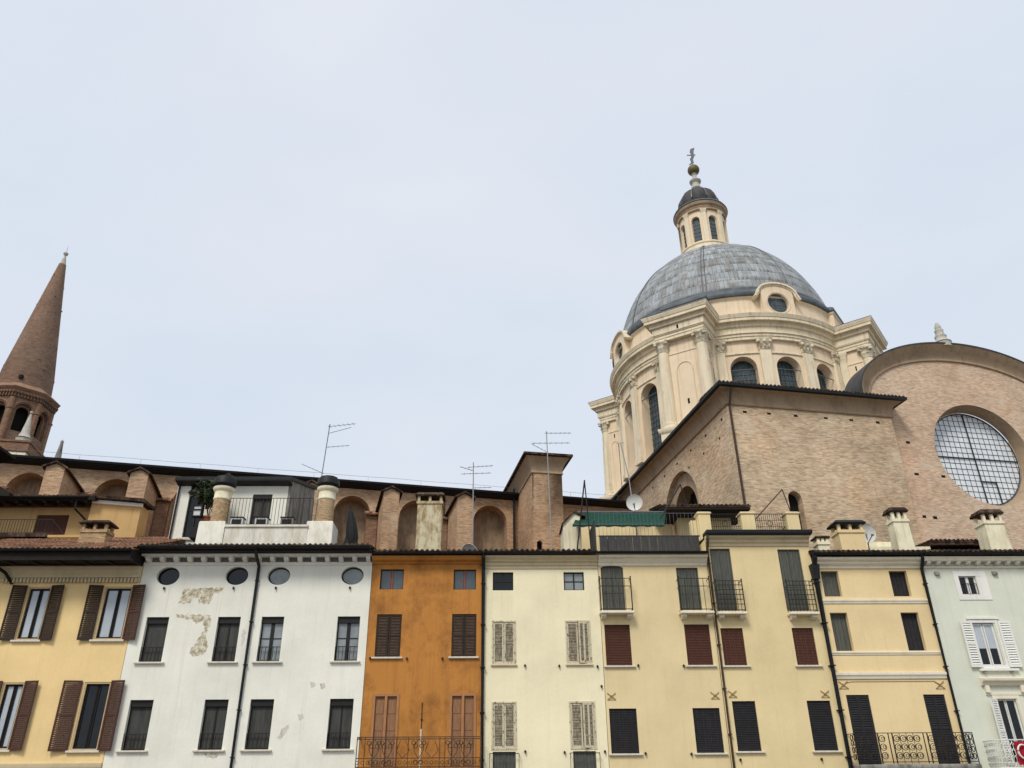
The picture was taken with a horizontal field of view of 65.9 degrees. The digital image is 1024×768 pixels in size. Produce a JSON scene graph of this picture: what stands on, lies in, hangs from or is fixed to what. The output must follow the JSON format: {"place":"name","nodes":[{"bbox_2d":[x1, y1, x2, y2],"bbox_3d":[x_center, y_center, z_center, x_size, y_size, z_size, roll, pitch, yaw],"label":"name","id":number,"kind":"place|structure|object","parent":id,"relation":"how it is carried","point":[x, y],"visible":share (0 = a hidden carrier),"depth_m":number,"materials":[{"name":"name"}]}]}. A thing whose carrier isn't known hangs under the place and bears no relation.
{"place":"outdoors","nodes":[
{"label":"outdoors","id":0,"kind":"place"},
{"bbox_2d":[0,446,154,693],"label":"ochre house","id":1,"kind":"structure","parent":0,"point":[57,516],"depth_m":40.57,"materials":[{"name":"paint"}]},
{"bbox_2d":[102,475,376,767],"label":"white house","id":2,"kind":"structure","parent":0,"point":[247,647],"depth_m":32.64,"materials":[{"name":"paint"}]},
{"bbox_2d":[115,700,153,752],"bbox_3d":[-14.698,13.429,31.029,1.204,1.904,0.337,0,-27,-1],"label":"window","id":3,"kind":"structure","parent":2,"relation":"in","point":[141,710],"depth_m":31.14,"materials":[{"name":"glass"}]},
{"bbox_2d":[133,618,168,663],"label":"window","id":4,"kind":"structure","parent":2,"relation":"in","point":[153,646],"depth_m":32.63,"materials":[{"name":"glass"}]},
{"bbox_2d":[158,568,179,584],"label":"round window","id":5,"kind":"structure","parent":2,"relation":"in","point":[168,576],"depth_m":33.90,"materials":[{"name":"black glass"}]},
{"bbox_2d":[191,505,204,517],"bbox_3d":[-14.985,6.083,37.698,0.450,0.570,0.300,0,-27,-1],"label":"wall lantern","id":6,"kind":"object","parent":2,"relation":"attached to","point":[197,511],"depth_m":37.60,"materials":[{"name":"black metal"}]},
{"bbox_2d":[188,478,214,541],"bbox_3d":[-14.640,6.023,38.120,2.052,3.020,1.532,16,-32,-29],"label":"potted shrub","id":7,"kind":"object","parent":2,"relation":"on","point":[206,493],"visible":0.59,"depth_m":38.08,"materials":[{"name":"green plant"}]},
{"bbox_2d":[192,700,228,751],"bbox_3d":[-11.749,13.439,31.097,1.224,1.904,0.337,0,-27,-1],"label":"window","id":8,"kind":"structure","parent":2,"relation":"in","point":[212,733],"depth_m":31.20,"materials":[{"name":"glass"}]},
{"bbox_2d":[207,617,240,663],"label":"window","id":9,"kind":"structure","parent":2,"relation":"in","point":[225,647],"depth_m":32.70,"materials":[{"name":"glass"}]},
{"bbox_2d":[227,568,247,584],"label":"round window","id":10,"kind":"structure","parent":2,"relation":"in","point":[237,576],"depth_m":33.97,"materials":[{"name":"black glass"}]},
{"bbox_2d":[230,517,245,523],"bbox_3d":[-12.982,6.758,37.285,0.640,0.900,0.460,0,-27,-1],"label":"terrace box","id":11,"kind":"object","parent":2,"relation":"on","point":[237,520],"visible":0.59,"depth_m":37.23,"materials":[{"name":"white plastic"}]},
{"bbox_2d":[239,700,273,751],"bbox_3d":[-9.945,13.445,31.139,1.214,1.904,0.337,0,-27,-1],"label":"window","id":12,"kind":"structure","parent":2,"relation":"in","point":[259,728],"depth_m":31.24,"materials":[{"name":"metal"}]},
{"bbox_2d":[255,517,270,523],"bbox_3d":[-11.832,6.762,37.311,0.640,0.900,0.460,0,-27,-1],"label":"terrace box","id":13,"kind":"object","parent":2,"relation":"on","point":[263,520],"visible":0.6,"depth_m":37.26,"materials":[{"name":"white plastic"}]},
{"bbox_2d":[252,617,283,662],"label":"window","id":14,"kind":"structure","parent":2,"relation":"in","point":[269,647],"depth_m":32.74,"materials":[{"name":"grey glass"}]},
{"bbox_2d":[269,568,289,584],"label":"round window","id":15,"kind":"structure","parent":2,"relation":"in","point":[278,576],"depth_m":34.01,"materials":[{"name":"grey glass"}]},
{"bbox_2d":[280,517,295,523],"bbox_3d":[-10.633,6.766,37.339,0.640,0.900,0.460,0,-27,-1],"label":"terrace box","id":16,"kind":"object","parent":2,"relation":"on","point":[289,520],"visible":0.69,"depth_m":37.28,"materials":[{"name":"grey paint"}]},
{"bbox_2d":[302,423,355,520],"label":"roof aerial","id":17,"kind":"object","parent":2,"relation":"on","point":[329,426],"visible":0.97,"depth_m":41.92,"materials":[{"name":"grey metal"}]},
{"bbox_2d":[321,699,353,750],"bbox_3d":[-6.793,13.455,31.213,1.224,1.904,0.337,0,-27,-1],"label":"window","id":18,"kind":"structure","parent":2,"relation":"in","point":[341,710],"depth_m":31.32,"materials":[{"name":"glass"}]},
{"bbox_2d":[330,617,359,662],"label":"window","id":19,"kind":"structure","parent":2,"relation":"in","point":[346,648],"depth_m":32.81,"materials":[{"name":"grey glass"}]},
{"bbox_2d":[343,507,357,544],"bbox_3d":[-7.603,7.097,37.356,0.800,2.708,0.600,0,-27,-1],"label":"folded parasol","id":20,"kind":"object","parent":2,"relation":"on","point":[351,536],"visible":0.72,"depth_m":37.25,"materials":[{"name":"fabric"}]},
{"bbox_2d":[342,568,363,584],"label":"round window","id":21,"kind":"structure","parent":2,"relation":"in","point":[351,576],"depth_m":34.08,"materials":[{"name":"grey glass"}]},
{"bbox_2d":[355,492,485,767],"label":"orange house","id":22,"kind":"structure","parent":0,"point":[423,700],"depth_m":32.42,"materials":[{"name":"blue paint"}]},
{"bbox_2d":[368,693,399,766],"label":"balcony door","id":23,"kind":"structure","parent":22,"relation":"in","point":[385,707],"depth_m":31.21,"materials":[{"name":"brown wood"}]},
{"bbox_2d":[371,615,401,658],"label":"window","id":24,"kind":"structure","parent":22,"relation":"in","point":[388,631],"depth_m":32.78,"materials":[{"name":"brown wood"}]},
{"bbox_2d":[380,570,403,588],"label":"window","id":25,"kind":"structure","parent":22,"relation":"in","point":[390,579],"depth_m":33.97,"materials":[{"name":"grey glass"}]},
{"bbox_2d":[448,693,475,767],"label":"balcony door","id":26,"kind":"structure","parent":22,"relation":"in","point":[462,707],"depth_m":31.28,"materials":[{"name":"brown wood"}]},
{"bbox_2d":[448,614,478,658],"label":"window","id":27,"kind":"structure","parent":22,"relation":"in","point":[463,646],"depth_m":32.85,"materials":[{"name":"brown wood"}]},
{"bbox_2d":[453,570,475,589],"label":"window","id":28,"kind":"structure","parent":22,"relation":"in","point":[463,579],"depth_m":34.03,"materials":[{"name":"grey glass"}]},
{"bbox_2d":[462,543,476,550],"bbox_3d":[-1.925,7.676,35.951,0.771,0.742,0.574,0,-27,-1],"label":"satellite dish","id":29,"kind":"object","parent":22,"relation":"attached to","point":[469,546],"visible":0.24,"depth_m":36.02,"materials":[{"name":"grey metal"}]},
{"bbox_2d":[461,462,492,544],"bbox_3d":[-1.760,6.176,38.450,1.696,5.050,0.328,6,-28,-12],"label":"roof aerial","id":30,"kind":"object","parent":22,"relation":"attached to","point":[473,473],"visible":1,"depth_m":39.05,"materials":[{"name":"metal"}]},
{"bbox_2d":[0,148,1023,595],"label":"church","id":31,"kind":"structure","parent":0,"point":[756,378],"depth_m":55.41,"materials":[{"name":"brick"}]},
{"bbox_2d":[55,440,63,457],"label":"stone pinnacle","id":32,"kind":"object","parent":31,"relation":"on","point":[59,452],"visible":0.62,"depth_m":80.98,"materials":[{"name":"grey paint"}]},
{"bbox_2d":[934,413,1020,505],"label":"round window","id":33,"kind":"structure","parent":31,"relation":"in","point":[972,452],"depth_m":52.26,"materials":[{"name":"white glass"}]},
{"bbox_2d":[0,0,1023,498],"label":"sky","id":34,"kind":"structure","parent":0,"point":[432,228],"materials":[{"name":"white"}]},
{"bbox_2d":[483,511,608,767],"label":"cream house","id":35,"kind":"structure","parent":0,"point":[544,699],"depth_m":32.46,"materials":[{"name":"beige paint"}]},
{"bbox_2d":[493,573,512,589],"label":"window","id":36,"kind":"structure","parent":35,"relation":"in","point":[501,581],"depth_m":34.04,"materials":[{"name":"black glass"}]},
{"bbox_2d":[491,621,516,665],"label":"window","id":37,"kind":"structure","parent":35,"relation":"in","point":[503,632],"depth_m":32.74,"materials":[{"name":"beige paint"}]},
{"bbox_2d":[491,702,516,749],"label":"window","id":38,"kind":"structure","parent":35,"relation":"in","point":[504,714],"depth_m":31.28,"materials":[{"name":"beige wood"}]},
{"bbox_2d":[489,752,518,767],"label":"balcony door","id":39,"kind":"structure","parent":35,"relation":"in","point":[500,759],"depth_m":30.78,"materials":[{"name":"grey wood"}]},
{"bbox_2d":[531,431,569,549],"bbox_3d":[2.041,5.446,38.952,2.076,6.751,0.549,0,-27,-1],"label":"roof aerial","id":40,"kind":"object","parent":35,"relation":"on","point":[548,482],"visible":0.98,"depth_m":39.25,"materials":[{"name":"metal"}]},
{"bbox_2d":[563,573,583,589],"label":"window","id":41,"kind":"structure","parent":35,"relation":"in","point":[572,581],"depth_m":34.09,"materials":[{"name":"grey glass"}]},
{"bbox_2d":[565,620,592,665],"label":"window","id":42,"kind":"structure","parent":35,"relation":"in","point":[578,635],"depth_m":32.78,"materials":[{"name":"beige paint"}]},
{"bbox_2d":[569,701,596,748],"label":"window","id":43,"kind":"structure","parent":35,"relation":"in","point":[582,714],"depth_m":31.34,"materials":[{"name":"beige wood"}]},
{"bbox_2d":[570,751,600,767],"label":"balcony door","id":44,"kind":"structure","parent":35,"relation":"in","point":[581,759],"depth_m":30.86,"materials":[{"name":"grey wood"}]},
{"bbox_2d":[576,480,731,767],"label":"yellow house","id":45,"kind":"structure","parent":0,"point":[664,703],"depth_m":32.77,"materials":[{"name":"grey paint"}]},
{"bbox_2d":[600,566,625,609],"bbox_3d":[4.331,8.754,33.925,0.990,1.914,0.114,0,-27,-1],"label":"balcony door","id":46,"kind":"structure","parent":45,"relation":"in","point":[606,571],"depth_m":33.96,"materials":[{"name":"grey wood"}]},
{"bbox_2d":[572,511,665,526],"bbox_3d":[5.213,6.487,37.946,4.850,1.415,1.968,0,-27,-1],"label":"awning","id":47,"kind":"object","parent":45,"relation":"attached to","point":[608,520],"visible":0.88,"depth_m":38.08,"materials":[{"name":"green fabric"}]},
{"bbox_2d":[604,625,635,667],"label":"window","id":48,"kind":"structure","parent":45,"relation":"in","point":[617,637],"depth_m":32.82,"materials":[{"name":"wood"}]},
{"bbox_2d":[609,709,642,755],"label":"window","id":49,"kind":"structure","parent":45,"relation":"in","point":[623,722],"depth_m":31.31,"materials":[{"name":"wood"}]},
{"bbox_2d":[617,442,635,528],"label":"roof pole","id":50,"kind":"object","parent":45,"relation":"on","point":[626,467],"visible":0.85,"depth_m":42.24,"materials":[{"name":"metal"}]},
{"bbox_2d":[626,495,642,534],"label":"satellite dish","id":51,"kind":"object","parent":45,"relation":"attached to","point":[634,502],"visible":0.98,"depth_m":40.97,"materials":[{"name":"grey metal"}]},
{"bbox_2d":[676,568,701,609],"bbox_3d":[7.600,8.823,34.005,0.958,1.814,0.054,0,-27,-1],"label":"balcony door","id":52,"kind":"structure","parent":45,"relation":"in","point":[681,572],"depth_m":34.00,"materials":[{"name":"grey wood"}]},
{"bbox_2d":[684,625,716,666],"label":"window","id":53,"kind":"structure","parent":45,"relation":"in","point":[697,637],"depth_m":32.89,"materials":[{"name":"wood"}]},
{"bbox_2d":[692,708,727,754],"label":"window","id":54,"kind":"structure","parent":45,"relation":"in","point":[707,723],"depth_m":31.39,"materials":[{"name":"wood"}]},
{"bbox_2d":[649,489,848,767],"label":"tall yellow house","id":55,"kind":"structure","parent":0,"point":[779,700],"depth_m":33.05,"materials":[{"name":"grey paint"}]},
{"bbox_2d":[709,549,737,610],"bbox_3d":[9.142,8.468,34.227,0.908,2.684,0.054,0,-27,-1],"label":"balcony door","id":56,"kind":"structure","parent":55,"relation":"in","point":[721,565],"depth_m":34.30,"materials":[{"name":"grey wood"}]},
{"bbox_2d":[720,628,750,667],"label":"window","id":57,"kind":"structure","parent":55,"relation":"in","point":[733,646],"depth_m":32.90,"materials":[{"name":"wood"}]},
{"bbox_2d":[732,701,765,752],"bbox_3d":[9.346,13.646,31.454,1.164,1.914,0.207,0,-27,-1],"label":"window","id":58,"kind":"structure","parent":55,"relation":"in","point":[744,712],"depth_m":31.51,"materials":[{"name":"wood"}]},
{"bbox_2d":[777,550,808,610],"bbox_3d":[12.181,8.505,34.284,0.988,2.664,0.054,0,-27,-1],"label":"balcony door","id":59,"kind":"structure","parent":55,"relation":"in","point":[789,560],"depth_m":34.35,"materials":[{"name":"grey wood"}]},
{"bbox_2d":[792,628,822,666],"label":"window","id":60,"kind":"structure","parent":55,"relation":"in","point":[804,643],"depth_m":32.96,"materials":[{"name":"wood"}]},
{"bbox_2d":[807,701,842,752],"bbox_3d":[12.396,13.656,31.525,1.184,1.914,0.207,0,-27,-1],"label":"window","id":61,"kind":"structure","parent":55,"relation":"in","point":[820,714],"depth_m":31.57,"materials":[{"name":"wood"}]},
{"bbox_2d":[808,520,981,767],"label":"banded house","id":62,"kind":"structure","parent":0,"point":[896,700],"depth_m":32.78,"materials":[{"name":"yellow paint"}]},
{"bbox_2d":[821,572,839,596],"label":"window","id":63,"kind":"structure","parent":62,"relation":"in","point":[829,579],"depth_m":34.37,"materials":[{"name":"grey wood"}]},
{"bbox_2d":[830,614,851,650],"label":"window","id":64,"kind":"structure","parent":62,"relation":"in","point":[839,624],"depth_m":33.43,"materials":[{"name":"grey wood"}]},
{"bbox_2d":[846,695,881,764],"bbox_3d":[14.030,13.795,31.576,0.938,2.550,0.090,0,-27,-1],"label":"balcony door","id":65,"kind":"structure","parent":62,"relation":"in","point":[860,713],"depth_m":31.64,"materials":[{"name":"black wood"}]},
{"bbox_2d":[863,523,875,549],"bbox_3d":[17.236,7.630,38.139,0.711,1.887,0.676,-17,-31,28],"label":"satellite dish","id":66,"kind":"object","parent":62,"relation":"attached to","point":[870,534],"visible":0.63,"depth_m":38.46,"materials":[{"name":"grey metal"}]},
{"bbox_2d":[889,572,909,595],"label":"window","id":67,"kind":"structure","parent":62,"relation":"in","point":[898,581],"depth_m":34.43,"materials":[{"name":"black wood"}]},
{"bbox_2d":[900,613,923,650],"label":"window","id":68,"kind":"structure","parent":62,"relation":"in","point":[910,623],"depth_m":33.50,"materials":[{"name":"black wood"}]},
{"bbox_2d":[923,694,959,763],"bbox_3d":[17.174,13.805,31.649,0.888,2.550,0.090,0,-27,-1],"label":"balcony door","id":69,"kind":"structure","parent":62,"relation":"in","point":[938,716],"depth_m":31.72,"materials":[{"name":"black wood"}]},
{"bbox_2d":[866,507,1023,767],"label":"pale green house","id":70,"kind":"structure","parent":0,"point":[976,589],"depth_m":33.56,"materials":[{"name":"white paint"}]},
{"bbox_2d":[952,571,992,599],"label":"window","id":71,"kind":"structure","parent":70,"relation":"in","point":[966,586],"depth_m":34.29,"materials":[{"name":"white paint"}]},
{"bbox_2d":[960,617,1022,673],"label":"window","id":72,"kind":"structure","parent":70,"relation":"in","point":[985,643],"depth_m":33.11,"materials":[{"name":"white paint"}]},
{"bbox_2d":[979,677,1023,765],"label":"balcony door","id":73,"kind":"structure","parent":70,"relation":"in","point":[1008,719],"depth_m":31.99,"materials":[{"name":"paint"}]},
{"bbox_2d":[1013,741,1023,764],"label":"balcony banner","id":74,"kind":"object","parent":70,"relation":"attached to","point":[1019,747],"visible":1,"depth_m":30.36,"materials":[{"name":"fabric"}]},
{"label":"ground","id":75,"kind":"structure","parent":0,"visible":0},
{"bbox_2d":[0,248,67,456],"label":"bell tower","id":76,"kind":"structure","parent":75,"relation":"on","point":[29,405],"depth_m":86.65,"materials":[{"name":"brick"}]},
{"bbox_2d":[0,520,184,767],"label":"ochre house","id":77,"kind":"structure","parent":75,"relation":"on","point":[63,652],"depth_m":32.36,"materials":[{"name":"yellow paint"}]},
{"bbox_2d":[0,680,38,751],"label":"window","id":78,"kind":"structure","parent":77,"relation":"in","point":[11,710],"depth_m":31.14,"materials":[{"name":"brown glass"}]},
{"bbox_2d":[0,585,64,641],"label":"window","id":79,"kind":"structure","parent":77,"relation":"in","point":[35,617],"depth_m":32.85,"materials":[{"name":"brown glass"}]},
{"bbox_2d":[47,680,124,752],"bbox_3d":[-16.667,13.073,31.097,2.411,2.630,0.368,0,-27,-1],"label":"window","id":80,"kind":"structure","parent":77,"relation":"in","point":[95,710],"depth_m":31.09,"materials":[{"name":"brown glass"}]},
{"bbox_2d":[76,584,145,641],"bbox_3d":[-16.624,9.553,32.923,2.362,2.300,0.368,0,-27,-1],"label":"window","id":81,"kind":"structure","parent":77,"relation":"in","point":[116,612],"depth_m":32.93,"materials":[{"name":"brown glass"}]}
]}

